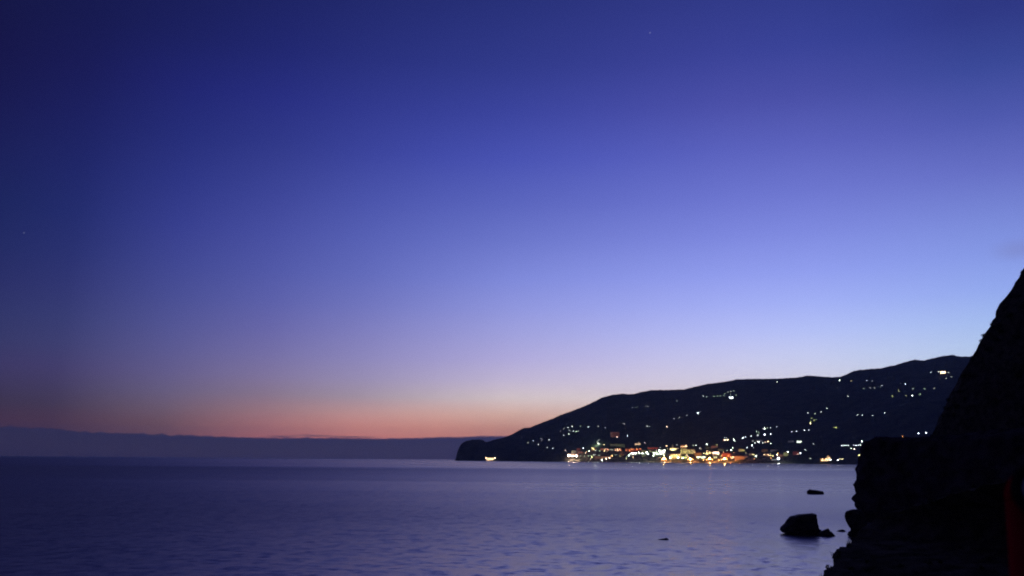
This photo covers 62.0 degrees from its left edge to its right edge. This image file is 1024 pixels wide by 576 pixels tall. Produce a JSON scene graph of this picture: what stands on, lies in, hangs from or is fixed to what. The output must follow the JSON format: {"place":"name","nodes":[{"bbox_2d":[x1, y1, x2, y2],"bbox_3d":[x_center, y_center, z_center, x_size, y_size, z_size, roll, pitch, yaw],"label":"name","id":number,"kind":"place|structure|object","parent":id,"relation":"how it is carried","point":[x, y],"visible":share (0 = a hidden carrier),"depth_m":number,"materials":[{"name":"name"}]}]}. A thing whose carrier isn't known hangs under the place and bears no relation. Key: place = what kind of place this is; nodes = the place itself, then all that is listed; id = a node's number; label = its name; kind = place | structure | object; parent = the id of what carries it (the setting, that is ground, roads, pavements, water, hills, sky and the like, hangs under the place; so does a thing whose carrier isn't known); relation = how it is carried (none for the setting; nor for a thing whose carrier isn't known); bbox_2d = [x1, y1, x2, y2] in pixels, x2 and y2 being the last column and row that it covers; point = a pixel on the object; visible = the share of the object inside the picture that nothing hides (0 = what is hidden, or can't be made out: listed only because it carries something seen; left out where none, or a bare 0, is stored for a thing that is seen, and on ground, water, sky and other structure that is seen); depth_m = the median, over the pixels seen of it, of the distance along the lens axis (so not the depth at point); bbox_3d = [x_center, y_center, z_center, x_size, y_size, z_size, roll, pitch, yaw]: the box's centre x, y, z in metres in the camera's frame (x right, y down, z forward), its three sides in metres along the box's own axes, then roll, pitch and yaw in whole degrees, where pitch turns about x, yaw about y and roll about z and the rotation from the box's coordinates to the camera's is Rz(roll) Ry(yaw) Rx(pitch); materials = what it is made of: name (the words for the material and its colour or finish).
{"place":"outdoors","nodes":[
{"label":"outdoors","id":0,"kind":"place"},
{"bbox_2d":[0,426,506,458],"bbox_3d":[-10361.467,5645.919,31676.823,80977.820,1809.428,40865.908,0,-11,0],"label":"cloud","id":1,"kind":"structure","parent":0,"point":[20,441],"depth_m":42623.45,"materials":[{"name":"purple"}]},
{"bbox_2d":[0,456,870,575],"bbox_3d":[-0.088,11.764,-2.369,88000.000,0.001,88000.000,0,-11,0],"label":"sea","id":2,"kind":"structure","parent":0,"point":[126,516],"depth_m":178.91,"materials":[{"name":"liquid"}]},
{"bbox_2d":[780,513,820,534],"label":"sea rock","id":3,"kind":"object","parent":2,"relation":"in","point":[802,524],"visible":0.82,"depth_m":142.49,"materials":[{"name":"black stone"}]},
{"bbox_2d":[807,489,823,493],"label":"sea rock","id":4,"kind":"object","parent":2,"relation":"in","point":[809,491],"visible":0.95,"depth_m":322.62,"materials":[{"name":"black stone"}]},
{"bbox_2d":[816,529,834,536],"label":"sea rock","id":5,"kind":"object","parent":2,"relation":"in","point":[826,533],"visible":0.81,"depth_m":140.21,"materials":[{"name":"black stone"}]},
{"bbox_2d":[844,509,866,536],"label":"sea rock","id":6,"kind":"object","parent":2,"relation":"in","point":[855,520],"visible":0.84,"depth_m":139.21,"materials":[{"name":"black stone"}]},
{"bbox_2d":[0,0,1023,438],"label":"sky","id":7,"kind":"structure","parent":0,"point":[373,219],"materials":[{"name":"blue"}]},
{"bbox_2d":[562,461,794,463],"bbox_3d":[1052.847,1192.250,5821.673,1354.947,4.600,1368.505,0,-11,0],"label":"quay","id":8,"kind":"structure","parent":0,"point":[677,462],"depth_m":5780.49,"materials":[{"name":"concrete"}]},
{"bbox_2d":[454,355,971,463],"bbox_3d":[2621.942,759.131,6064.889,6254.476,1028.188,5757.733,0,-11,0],"label":"mountain","id":9,"kind":"structure","parent":0,"point":[779,413],"depth_m":6764.29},
{"bbox_2d":[567,453,577,456],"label":"town building","id":10,"kind":"structure","parent":9,"relation":"on","point":[571,454],"depth_m":6501.57,"materials":[{"name":"grey"}]},
{"bbox_2d":[594,456,610,459],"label":"town building","id":11,"kind":"structure","parent":9,"relation":"on","point":[597,457],"depth_m":6331.53,"materials":[{"name":"tile"}]},
{"bbox_2d":[611,432,618,436],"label":"town building","id":12,"kind":"structure","parent":9,"relation":"on","point":[614,434],"depth_m":6811.28,"materials":[{"name":"brown"}]},
{"bbox_2d":[610,444,624,447],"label":"town building","id":13,"kind":"structure","parent":9,"relation":"on","point":[620,445],"depth_m":6562.07,"materials":[{"name":"grey"}]},
{"bbox_2d":[625,448,640,451],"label":"town building","id":14,"kind":"structure","parent":9,"relation":"on","point":[631,449],"depth_m":6435.35,"materials":[{"name":"orange"}]},
{"bbox_2d":[629,453,648,456],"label":"town building","id":15,"kind":"structure","parent":9,"relation":"on","point":[633,454],"depth_m":6296.00,"materials":[{"name":"grey"}]},
{"bbox_2d":[658,449,664,454],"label":"town building","id":16,"kind":"structure","parent":9,"relation":"on","point":[661,451],"depth_m":6166.25,"materials":[{"name":"grey"}]},
{"bbox_2d":[670,453,680,458],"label":"town building","id":17,"kind":"structure","parent":9,"relation":"on","point":[674,455],"depth_m":5977.73,"materials":[{"name":"tile"}]},
{"bbox_2d":[681,448,686,454],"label":"town building","id":18,"kind":"structure","parent":9,"relation":"on","point":[683,450],"depth_m":6052.75,"materials":[{"name":"yellow"}]},
{"bbox_2d":[687,449,694,453],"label":"town building","id":19,"kind":"structure","parent":9,"relation":"on","point":[690,451],"depth_m":6035.49,"materials":[{"name":"tile"}]},
{"bbox_2d":[722,452,730,457],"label":"town building","id":20,"kind":"structure","parent":9,"relation":"on","point":[726,454],"depth_m":5733.34,"materials":[{"name":"tile"}]},
{"bbox_2d":[734,455,744,460],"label":"town building","id":21,"kind":"structure","parent":9,"relation":"on","point":[739,457],"depth_m":5612.43,"materials":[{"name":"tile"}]},
{"bbox_2d":[823,480,1009,575],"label":"coastal slope","id":22,"kind":"structure","parent":0,"point":[931,529],"depth_m":78.89,"materials":[{"name":"black stone"}]},
{"bbox_2d":[820,478,1006,575],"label":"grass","id":23,"kind":"structure","parent":22,"relation":"on","point":[903,565],"depth_m":76.68,"materials":[{"name":"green plant"}]},
{"bbox_2d":[851,427,1023,521],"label":"sea cliff","id":24,"kind":"structure","parent":0,"point":[897,473],"depth_m":167.44,"materials":[{"name":"black stone"}]},
{"bbox_2d":[931,268,1023,435],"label":"mountainside","id":25,"kind":"structure","parent":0,"point":[994,370],"depth_m":281.37,"materials":[{"name":"black stone"}]},
{"bbox_2d":[930,271,1023,436],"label":"scrub","id":26,"kind":"object","parent":25,"relation":"on","point":[990,349],"visible":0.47,"depth_m":286.10,"materials":[{"name":"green plant"}]}
]}

